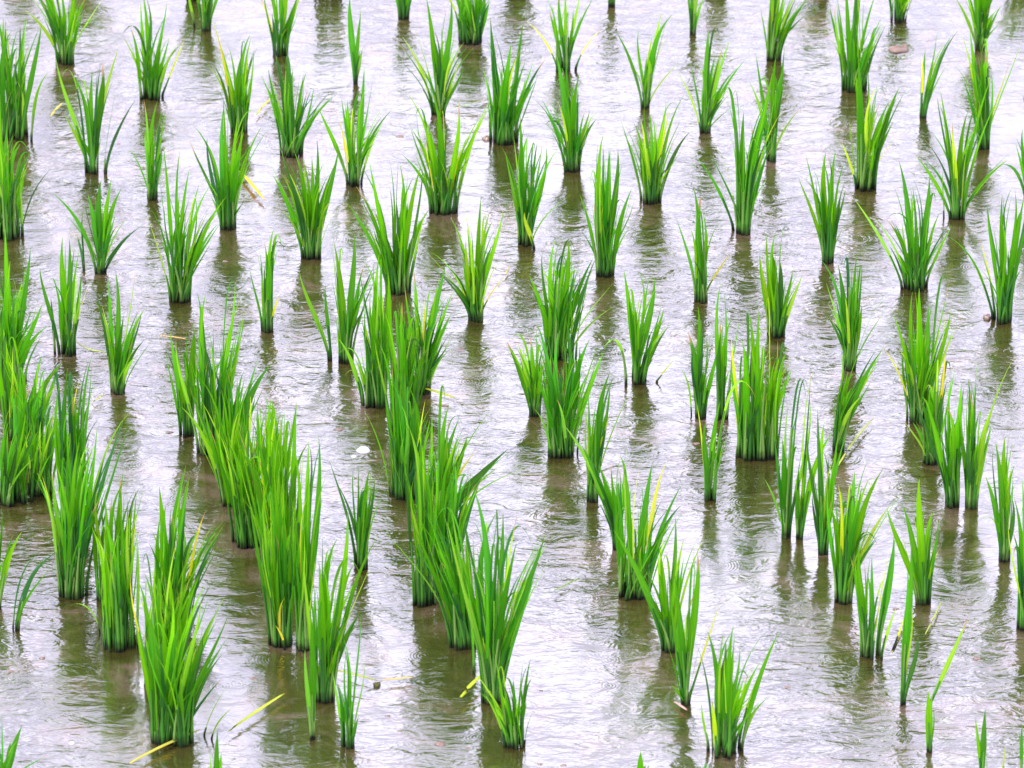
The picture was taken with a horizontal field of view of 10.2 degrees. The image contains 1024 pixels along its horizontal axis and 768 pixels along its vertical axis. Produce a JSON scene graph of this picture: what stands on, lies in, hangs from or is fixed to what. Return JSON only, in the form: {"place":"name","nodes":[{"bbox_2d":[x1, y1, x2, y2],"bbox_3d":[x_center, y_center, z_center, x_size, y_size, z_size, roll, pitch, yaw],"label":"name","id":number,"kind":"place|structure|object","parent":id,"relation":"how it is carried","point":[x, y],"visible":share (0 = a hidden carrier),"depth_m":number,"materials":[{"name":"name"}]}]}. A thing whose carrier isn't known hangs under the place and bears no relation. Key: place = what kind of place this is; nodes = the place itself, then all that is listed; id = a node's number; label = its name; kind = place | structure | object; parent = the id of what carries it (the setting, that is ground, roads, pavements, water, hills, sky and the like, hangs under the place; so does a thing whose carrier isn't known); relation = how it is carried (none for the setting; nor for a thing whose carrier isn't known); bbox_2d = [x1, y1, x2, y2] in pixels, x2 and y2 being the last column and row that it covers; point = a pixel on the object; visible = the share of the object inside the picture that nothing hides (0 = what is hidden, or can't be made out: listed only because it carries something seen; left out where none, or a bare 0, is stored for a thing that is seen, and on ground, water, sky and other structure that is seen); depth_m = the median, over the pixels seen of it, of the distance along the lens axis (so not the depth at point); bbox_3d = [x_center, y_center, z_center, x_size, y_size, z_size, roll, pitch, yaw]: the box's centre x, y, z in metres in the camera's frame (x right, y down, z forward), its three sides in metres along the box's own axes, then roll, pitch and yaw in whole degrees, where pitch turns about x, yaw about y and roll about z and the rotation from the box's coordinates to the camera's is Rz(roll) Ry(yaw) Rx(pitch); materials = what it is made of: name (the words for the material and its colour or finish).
{"place":"outdoors","nodes":[
{"label":"outdoors","id":0,"kind":"place"},
{"bbox_2d":[0,0,1023,767],"bbox_3d":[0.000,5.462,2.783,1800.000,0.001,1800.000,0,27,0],"label":"water","id":1,"kind":"structure","parent":0,"point":[602,670],"depth_m":13.53,"materials":[{"name":"grey liquid"}]},
{"bbox_2d":[0,405,40,507],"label":"rice clump","id":2,"kind":"object","parent":1,"relation":"on","point":[13,468],"visible":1,"depth_m":12.93,"materials":[{"name":"green plant"}]},
{"bbox_2d":[0,18,46,140],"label":"rice clump","id":3,"kind":"object","parent":1,"relation":"on","point":[14,102],"visible":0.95,"depth_m":14.68,"materials":[{"name":"green plant"}]},
{"bbox_2d":[0,231,47,384],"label":"rice clump","id":4,"kind":"object","parent":1,"relation":"on","point":[11,323],"visible":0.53,"depth_m":13.44,"materials":[{"name":"green plant"}]},
{"bbox_2d":[0,108,53,241],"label":"rice clump","id":5,"kind":"object","parent":1,"relation":"on","point":[11,189],"visible":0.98,"depth_m":14.15,"materials":[{"name":"green plant"}]},
{"bbox_2d":[0,329,61,441],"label":"rice clump","id":6,"kind":"object","parent":1,"relation":"on","point":[7,381],"visible":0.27,"depth_m":13.21,"materials":[{"name":"green plant"}]},
{"bbox_2d":[10,370,53,470],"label":"rice clump","id":7,"kind":"object","parent":1,"relation":"on","point":[37,415],"visible":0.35,"depth_m":13.06,"materials":[{"name":"green plant"}]},
{"bbox_2d":[25,404,58,496],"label":"rice clump","id":8,"kind":"object","parent":1,"relation":"on","point":[44,462],"visible":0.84,"depth_m":12.96,"materials":[{"name":"green plant"}]},
{"bbox_2d":[26,0,99,65],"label":"rice clump","id":9,"kind":"object","parent":1,"relation":"on","point":[62,38],"visible":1,"depth_m":15.12,"materials":[{"name":"green plant"}]},
{"bbox_2d":[40,237,90,356],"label":"rice clump","id":10,"kind":"object","parent":1,"relation":"on","point":[67,307],"visible":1,"depth_m":13.59,"materials":[{"name":"green plant"}]},
{"bbox_2d":[53,356,95,527],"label":"rice clump","id":11,"kind":"object","parent":1,"relation":"on","point":[65,440],"visible":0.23,"depth_m":12.74,"materials":[{"name":"green plant"}]},
{"bbox_2d":[34,414,127,599],"bbox_3d":[-0.936,0.276,12.501,0.226,0.458,0.137,0,27,0],"label":"rice clump","id":12,"kind":"object","parent":1,"relation":"on","point":[71,556],"visible":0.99,"depth_m":12.50,"materials":[{"name":"green plant"}]},
{"bbox_2d":[56,50,133,174],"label":"rice clump","id":13,"kind":"object","parent":1,"relation":"on","point":[91,149],"visible":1,"depth_m":14.49,"materials":[{"name":"green plant"}]},
{"bbox_2d":[54,178,139,274],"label":"rice clump","id":14,"kind":"object","parent":1,"relation":"on","point":[101,235],"visible":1,"depth_m":13.98,"materials":[{"name":"green plant"}]},
{"bbox_2d":[81,512,140,652],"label":"rice clump","id":15,"kind":"object","parent":1,"relation":"on","point":[118,628],"visible":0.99,"depth_m":12.33,"materials":[{"name":"green plant"}]},
{"bbox_2d":[91,470,143,600],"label":"rice clump","id":16,"kind":"object","parent":1,"relation":"on","point":[96,556],"visible":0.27,"depth_m":12.50,"materials":[{"name":"green plant"}]},
{"bbox_2d":[94,271,152,394],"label":"rice clump","id":17,"kind":"object","parent":1,"relation":"on","point":[119,361],"visible":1,"depth_m":13.40,"materials":[{"name":"green plant"}]},
{"bbox_2d":[129,103,164,200],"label":"rice clump","id":18,"kind":"object","parent":1,"relation":"on","point":[153,177],"visible":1,"depth_m":14.37,"materials":[{"name":"green plant"}]},
{"bbox_2d":[123,0,184,100],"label":"rice clump","id":19,"kind":"object","parent":1,"relation":"on","point":[152,79],"visible":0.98,"depth_m":14.92,"materials":[{"name":"green plant"}]},
{"bbox_2d":[130,539,199,683],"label":"rice clump","id":20,"kind":"object","parent":1,"relation":"on","point":[178,611],"visible":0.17,"depth_m":12.16,"materials":[{"name":"green plant"}]},
{"bbox_2d":[163,321,196,437],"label":"rice clump","id":21,"kind":"object","parent":1,"relation":"on","point":[184,419],"visible":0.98,"depth_m":13.20,"materials":[{"name":"green plant"}]},
{"bbox_2d":[135,585,230,747],"bbox_3d":[-0.681,0.577,11.955,0.200,0.417,0.178,0,27,0],"label":"rice clump","id":22,"kind":"object","parent":1,"relation":"on","point":[169,675],"visible":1,"depth_m":11.94,"materials":[{"name":"green plant"}]},
{"bbox_2d":[149,467,223,619],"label":"rice clump","id":23,"kind":"object","parent":1,"relation":"on","point":[163,554],"visible":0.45,"depth_m":12.42,"materials":[{"name":"green plant"}]},
{"bbox_2d":[149,145,226,303],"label":"rice clump","id":24,"kind":"object","parent":1,"relation":"on","point":[179,283],"visible":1,"depth_m":13.82,"materials":[{"name":"green plant"}]},
{"bbox_2d":[176,281,243,455],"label":"rice clump","id":25,"kind":"object","parent":1,"relation":"on","point":[205,368],"visible":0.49,"depth_m":13.10,"materials":[{"name":"green plant"}]},
{"bbox_2d":[184,381,250,506],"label":"rice clump","id":26,"kind":"object","parent":1,"relation":"on","point":[207,438],"visible":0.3,"depth_m":12.90,"materials":[{"name":"green plant"}]},
{"bbox_2d":[189,96,271,230],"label":"rice clump","id":27,"kind":"object","parent":1,"relation":"on","point":[228,183],"visible":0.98,"depth_m":14.19,"materials":[{"name":"green plant"}]},
{"bbox_2d":[210,21,255,133],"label":"rice clump","id":28,"kind":"object","parent":1,"relation":"on","point":[237,97],"visible":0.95,"depth_m":14.72,"materials":[{"name":"green plant"}]},
{"bbox_2d":[210,357,271,444],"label":"rice clump","id":29,"kind":"object","parent":1,"relation":"on","point":[225,382],"visible":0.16,"depth_m":13.06,"materials":[{"name":"green plant"}]},
{"bbox_2d":[210,384,279,548],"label":"rice clump","id":30,"kind":"object","parent":1,"relation":"on","point":[244,537],"visible":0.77,"depth_m":12.72,"materials":[{"name":"green plant"}]},
{"bbox_2d":[242,471,303,649],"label":"rice clump","id":31,"kind":"object","parent":1,"relation":"on","point":[276,581],"visible":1,"depth_m":12.30,"materials":[{"name":"green plant"}]},
{"bbox_2d":[236,401,312,577],"bbox_3d":[-0.525,0.232,12.570,0.161,0.474,0.140,-7,28,-14],"label":"rice clump","id":32,"kind":"object","parent":1,"relation":"on","point":[271,476],"visible":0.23,"depth_m":12.54,"materials":[{"name":"green plant"}]},
{"bbox_2d":[260,47,335,157],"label":"rice clump","id":33,"kind":"object","parent":1,"relation":"on","point":[288,123],"visible":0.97,"depth_m":14.60,"materials":[{"name":"green plant"}]},
{"bbox_2d":[270,142,338,259],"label":"rice clump","id":34,"kind":"object","parent":1,"relation":"on","point":[308,217],"visible":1,"depth_m":14.04,"materials":[{"name":"green plant"}]},
{"bbox_2d":[288,432,325,651],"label":"rice clump","id":35,"kind":"object","parent":1,"relation":"on","point":[305,550],"visible":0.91,"depth_m":12.26,"materials":[{"name":"green plant"}]},
{"bbox_2d":[299,236,375,364],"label":"rice clump","id":36,"kind":"object","parent":1,"relation":"on","point":[348,320],"visible":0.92,"depth_m":13.54,"materials":[{"name":"green plant"}]},
{"bbox_2d":[303,513,376,703],"bbox_3d":[-0.358,0.473,12.091,0.155,0.478,0.120,0,27,0],"label":"rice clump","id":37,"kind":"object","parent":1,"relation":"on","point":[330,637],"visible":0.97,"depth_m":12.09,"materials":[{"name":"green plant"}]},
{"bbox_2d":[332,623,364,748],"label":"rice clump","id":38,"kind":"object","parent":1,"relation":"on","point":[345,712],"visible":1,"depth_m":11.97,"materials":[{"name":"green plant"}]},
{"bbox_2d":[318,73,389,187],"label":"rice clump","id":39,"kind":"object","parent":1,"relation":"on","point":[353,175],"visible":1,"depth_m":14.44,"materials":[{"name":"green plant"}]},
{"bbox_2d":[330,463,382,569],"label":"rice clump","id":40,"kind":"object","parent":1,"relation":"on","point":[362,522],"visible":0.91,"depth_m":12.65,"materials":[{"name":"green plant"}]},
{"bbox_2d":[337,253,391,408],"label":"rice clump","id":41,"kind":"object","parent":1,"relation":"on","point":[371,380],"visible":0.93,"depth_m":13.34,"materials":[{"name":"green plant"}]},
{"bbox_2d":[348,161,427,295],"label":"rice clump","id":42,"kind":"object","parent":1,"relation":"on","point":[396,263],"visible":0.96,"depth_m":13.88,"materials":[{"name":"green plant"}]},
{"bbox_2d":[366,361,432,500],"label":"rice clump","id":43,"kind":"object","parent":1,"relation":"on","point":[401,416],"visible":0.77,"depth_m":12.93,"materials":[{"name":"green plant"}]},
{"bbox_2d":[375,303,428,433],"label":"rice clump","id":44,"kind":"object","parent":1,"relation":"on","point":[406,358],"visible":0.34,"depth_m":13.19,"materials":[{"name":"green plant"}]},
{"bbox_2d":[404,425,438,607],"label":"rice clump","id":45,"kind":"object","parent":1,"relation":"on","point":[423,595],"visible":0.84,"depth_m":12.47,"materials":[{"name":"green plant"}]},
{"bbox_2d":[405,266,452,394],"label":"rice clump","id":46,"kind":"object","parent":1,"relation":"on","point":[431,360],"visible":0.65,"depth_m":13.39,"materials":[{"name":"green plant"}]},
{"bbox_2d":[385,503,475,650],"bbox_3d":[-0.163,0.407,12.300,0.180,0.407,0.135,-22,34,-36],"label":"rice clump","id":47,"kind":"object","parent":1,"relation":"on","point":[458,624],"visible":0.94,"depth_m":12.31,"materials":[{"name":"green plant"}]},
{"bbox_2d":[388,0,484,116],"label":"rice clump","id":48,"kind":"object","parent":1,"relation":"on","point":[441,70],"visible":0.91,"depth_m":14.81,"materials":[{"name":"green plant"}]},
{"bbox_2d":[404,90,490,215],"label":"rice clump","id":49,"kind":"object","parent":1,"relation":"on","point":[441,192],"visible":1,"depth_m":14.28,"materials":[{"name":"green plant"}]},
{"bbox_2d":[424,453,482,595],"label":"rice clump","id":50,"kind":"object","parent":1,"relation":"on","point":[452,504],"visible":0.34,"depth_m":12.50,"materials":[{"name":"green plant"}]},
{"bbox_2d":[429,0,489,45],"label":"rice clump","id":51,"kind":"object","parent":1,"relation":"on","point":[471,14],"visible":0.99,"depth_m":15.25,"materials":[{"name":"green plant"}]},
{"bbox_2d":[418,386,522,520],"bbox_3d":[-0.103,0.169,12.783,0.208,0.391,0.151,18,32,31],"label":"rice clump","id":52,"kind":"object","parent":1,"relation":"on","point":[444,453],"visible":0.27,"depth_m":12.79,"materials":[{"name":"green plant"}]},
{"bbox_2d":[432,200,510,322],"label":"rice clump","id":53,"kind":"object","parent":1,"relation":"on","point":[471,296],"visible":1,"depth_m":13.75,"materials":[{"name":"green plant"}]},
{"bbox_2d":[447,488,545,704],"bbox_3d":[-0.034,0.413,12.125,0.213,0.555,0.254,0,27,0],"label":"rice clump","id":54,"kind":"object","parent":1,"relation":"on","point":[492,636],"visible":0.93,"depth_m":12.06,"materials":[{"name":"green plant"}]},
{"bbox_2d":[471,657,533,749],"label":"rice clump","id":55,"kind":"object","parent":1,"relation":"on","point":[511,728],"visible":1,"depth_m":11.98,"materials":[{"name":"green plant"}]},
{"bbox_2d":[483,19,544,145],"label":"rice clump","id":56,"kind":"object","parent":1,"relation":"on","point":[504,116],"visible":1,"depth_m":14.66,"materials":[{"name":"green plant"}]},
{"bbox_2d":[505,329,545,416],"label":"rice clump","id":57,"kind":"object","parent":1,"relation":"on","point":[527,371],"visible":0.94,"depth_m":13.32,"materials":[{"name":"green plant"}]},
{"bbox_2d":[502,115,565,249],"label":"rice clump","id":58,"kind":"object","parent":1,"relation":"on","point":[526,210],"visible":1,"depth_m":14.12,"materials":[{"name":"green plant"}]},
{"bbox_2d":[530,54,595,172],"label":"rice clump","id":59,"kind":"object","parent":1,"relation":"on","point":[573,146],"visible":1,"depth_m":14.51,"materials":[{"name":"green plant"}]},
{"bbox_2d":[529,0,599,73],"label":"rice clump","id":60,"kind":"object","parent":1,"relation":"on","point":[567,49],"visible":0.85,"depth_m":15.08,"materials":[{"name":"green plant"}]},
{"bbox_2d":[530,321,602,458],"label":"rice clump","id":61,"kind":"object","parent":1,"relation":"on","point":[560,410],"visible":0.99,"depth_m":13.11,"materials":[{"name":"green plant"}]},
{"bbox_2d":[528,239,612,360],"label":"rice clump","id":62,"kind":"object","parent":1,"relation":"on","point":[562,301],"visible":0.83,"depth_m":13.56,"materials":[{"name":"green plant"}]},
{"bbox_2d":[563,424,626,550],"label":"rice clump","id":63,"kind":"object","parent":1,"relation":"on","point":[607,497],"visible":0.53,"depth_m":12.71,"materials":[{"name":"green plant"}]},
{"bbox_2d":[580,137,633,277],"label":"rice clump","id":64,"kind":"object","parent":1,"relation":"on","point":[605,250],"visible":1,"depth_m":13.95,"materials":[{"name":"green plant"}]},
{"bbox_2d":[584,372,631,502],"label":"rice clump","id":65,"kind":"object","parent":1,"relation":"on","point":[594,448],"visible":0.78,"depth_m":12.90,"materials":[{"name":"green plant"}]},
{"bbox_2d":[604,272,673,385],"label":"rice clump","id":66,"kind":"object","parent":1,"relation":"on","point":[639,337],"visible":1,"depth_m":13.46,"materials":[{"name":"green plant"}]},
{"bbox_2d":[614,451,683,600],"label":"rice clump","id":67,"kind":"object","parent":1,"relation":"on","point":[629,586],"visible":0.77,"depth_m":12.52,"materials":[{"name":"green plant"}]},
{"bbox_2d":[621,94,688,204],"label":"rice clump","id":68,"kind":"object","parent":1,"relation":"on","point":[651,173],"visible":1,"depth_m":14.34,"materials":[{"name":"green plant"}]},
{"bbox_2d":[614,517,702,653],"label":"rice clump","id":69,"kind":"object","parent":1,"relation":"on","point":[663,621],"visible":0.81,"depth_m":12.31,"materials":[{"name":"green plant"}]},
{"bbox_2d":[669,550,722,705],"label":"rice clump","id":70,"kind":"object","parent":1,"relation":"on","point":[684,639],"visible":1,"depth_m":12.09,"materials":[{"name":"green plant"}]},
{"bbox_2d":[681,308,715,419],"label":"rice clump","id":71,"kind":"object","parent":1,"relation":"on","point":[701,391],"visible":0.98,"depth_m":13.29,"materials":[{"name":"green plant"}]},
{"bbox_2d":[677,187,730,303],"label":"rice clump","id":72,"kind":"object","parent":1,"relation":"on","point":[700,287],"visible":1,"depth_m":13.85,"materials":[{"name":"green plant"}]},
{"bbox_2d":[677,28,744,133],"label":"rice clump","id":73,"kind":"object","parent":1,"relation":"on","point":[711,99],"visible":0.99,"depth_m":14.72,"materials":[{"name":"green plant"}]},
{"bbox_2d":[697,380,753,501],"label":"rice clump","id":74,"kind":"object","parent":1,"relation":"on","point":[710,491],"visible":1,"depth_m":12.94,"materials":[{"name":"green plant"}]},
{"bbox_2d":[715,285,739,420],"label":"rice clump","id":75,"kind":"object","parent":1,"relation":"on","point":[721,361],"visible":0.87,"depth_m":13.28,"materials":[{"name":"green plant"}]},
{"bbox_2d":[697,625,778,759],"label":"rice clump","id":76,"kind":"object","parent":1,"relation":"on","point":[725,714],"visible":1,"depth_m":11.94,"materials":[{"name":"green plant"}]},
{"bbox_2d":[697,73,780,235],"bbox_3d":[0.561,-0.565,14.148,0.210,0.460,0.106,0,27,0],"label":"rice clump","id":77,"kind":"object","parent":1,"relation":"on","point":[747,192],"visible":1,"depth_m":14.16,"materials":[{"name":"green plant"}]},
{"bbox_2d":[731,298,791,461],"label":"rice clump","id":78,"kind":"object","parent":1,"relation":"on","point":[757,416],"visible":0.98,"depth_m":13.10,"materials":[{"name":"green plant"}]},
{"bbox_2d":[749,47,799,162],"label":"rice clump","id":79,"kind":"object","parent":1,"relation":"on","point":[776,98],"visible":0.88,"depth_m":14.55,"materials":[{"name":"green plant"}]},
{"bbox_2d":[759,227,802,338],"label":"rice clump","id":80,"kind":"object","parent":1,"relation":"on","point":[773,291],"visible":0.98,"depth_m":13.68,"materials":[{"name":"green plant"}]},
{"bbox_2d":[760,0,808,61],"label":"rice clump","id":81,"kind":"object","parent":1,"relation":"on","point":[777,34],"visible":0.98,"depth_m":15.14,"materials":[{"name":"green plant"}]},
{"bbox_2d":[765,379,810,538],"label":"rice clump","id":82,"kind":"object","parent":1,"relation":"on","point":[785,484],"visible":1,"depth_m":12.76,"materials":[{"name":"green plant"}]},
{"bbox_2d":[799,151,844,264],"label":"rice clump","id":83,"kind":"object","parent":1,"relation":"on","point":[826,225],"visible":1,"depth_m":14.03,"materials":[{"name":"green plant"}]},
{"bbox_2d":[807,413,845,555],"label":"rice clump","id":84,"kind":"object","parent":1,"relation":"on","point":[820,517],"visible":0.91,"depth_m":12.70,"materials":[{"name":"green plant"}]},
{"bbox_2d":[821,255,891,371],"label":"rice clump","id":85,"kind":"object","parent":1,"relation":"on","point":[848,322],"visible":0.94,"depth_m":13.50,"materials":[{"name":"green plant"}]},
{"bbox_2d":[832,348,882,451],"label":"rice clump","id":86,"kind":"object","parent":1,"relation":"on","point":[846,407],"visible":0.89,"depth_m":13.14,"materials":[{"name":"green plant"}]},
{"bbox_2d":[830,0,886,92],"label":"rice clump","id":87,"kind":"object","parent":1,"relation":"on","point":[854,52],"visible":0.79,"depth_m":14.96,"materials":[{"name":"green plant"}]},
{"bbox_2d":[826,461,900,604],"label":"rice clump","id":88,"kind":"object","parent":1,"relation":"on","point":[847,535],"visible":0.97,"depth_m":12.49,"materials":[{"name":"green plant"}]},
{"bbox_2d":[840,56,904,191],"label":"rice clump","id":89,"kind":"object","parent":1,"relation":"on","point":[865,177],"visible":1,"depth_m":14.40,"materials":[{"name":"green plant"}]},
{"bbox_2d":[850,535,896,659],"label":"rice clump","id":90,"kind":"object","parent":1,"relation":"on","point":[867,636],"visible":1,"depth_m":12.30,"materials":[{"name":"green plant"}]},
{"bbox_2d":[855,162,949,291],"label":"rice clump","id":91,"kind":"object","parent":1,"relation":"on","point":[917,259],"visible":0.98,"depth_m":13.90,"materials":[{"name":"green plant"}]},
{"bbox_2d":[892,544,918,705],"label":"rice clump","id":92,"kind":"object","parent":1,"relation":"on","point":[907,622],"visible":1,"depth_m":12.10,"materials":[{"name":"green plant"}]},
{"bbox_2d":[887,481,939,605],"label":"rice clump","id":93,"kind":"object","parent":1,"relation":"on","point":[923,566],"visible":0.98,"depth_m":12.51,"materials":[{"name":"green plant"}]},
{"bbox_2d":[881,274,956,424],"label":"rice clump","id":94,"kind":"object","parent":1,"relation":"on","point":[919,368],"visible":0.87,"depth_m":13.26,"materials":[{"name":"green plant"}]},
{"bbox_2d":[905,349,954,465],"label":"rice clump","id":95,"kind":"object","parent":1,"relation":"on","point":[935,404],"visible":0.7,"depth_m":13.09,"materials":[{"name":"green plant"}]},
{"bbox_2d":[918,376,964,508],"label":"rice clump","id":96,"kind":"object","parent":1,"relation":"on","point":[950,468],"visible":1,"depth_m":12.90,"materials":[{"name":"green plant"}]},
{"bbox_2d":[916,81,1008,219],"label":"rice clump","id":97,"kind":"object","parent":1,"relation":"on","point":[958,183],"visible":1,"depth_m":14.25,"materials":[{"name":"green plant"}]},
{"bbox_2d":[953,33,1019,149],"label":"rice clump","id":98,"kind":"object","parent":1,"relation":"on","point":[979,88],"visible":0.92,"depth_m":14.62,"materials":[{"name":"green plant"}]},
{"bbox_2d":[950,190,1023,324],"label":"rice clump","id":99,"kind":"object","parent":1,"relation":"on","point":[1005,280],"visible":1,"depth_m":13.73,"materials":[{"name":"green plant"}]},
{"bbox_2d":[961,358,1013,509],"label":"rice clump","id":100,"kind":"object","parent":1,"relation":"on","point":[973,456],"visible":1,"depth_m":12.88,"materials":[{"name":"green plant"}]},
{"bbox_2d":[980,435,1016,562],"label":"rice clump","id":101,"kind":"object","parent":1,"relation":"on","point":[1002,514],"visible":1,"depth_m":12.66,"materials":[{"name":"green plant"}]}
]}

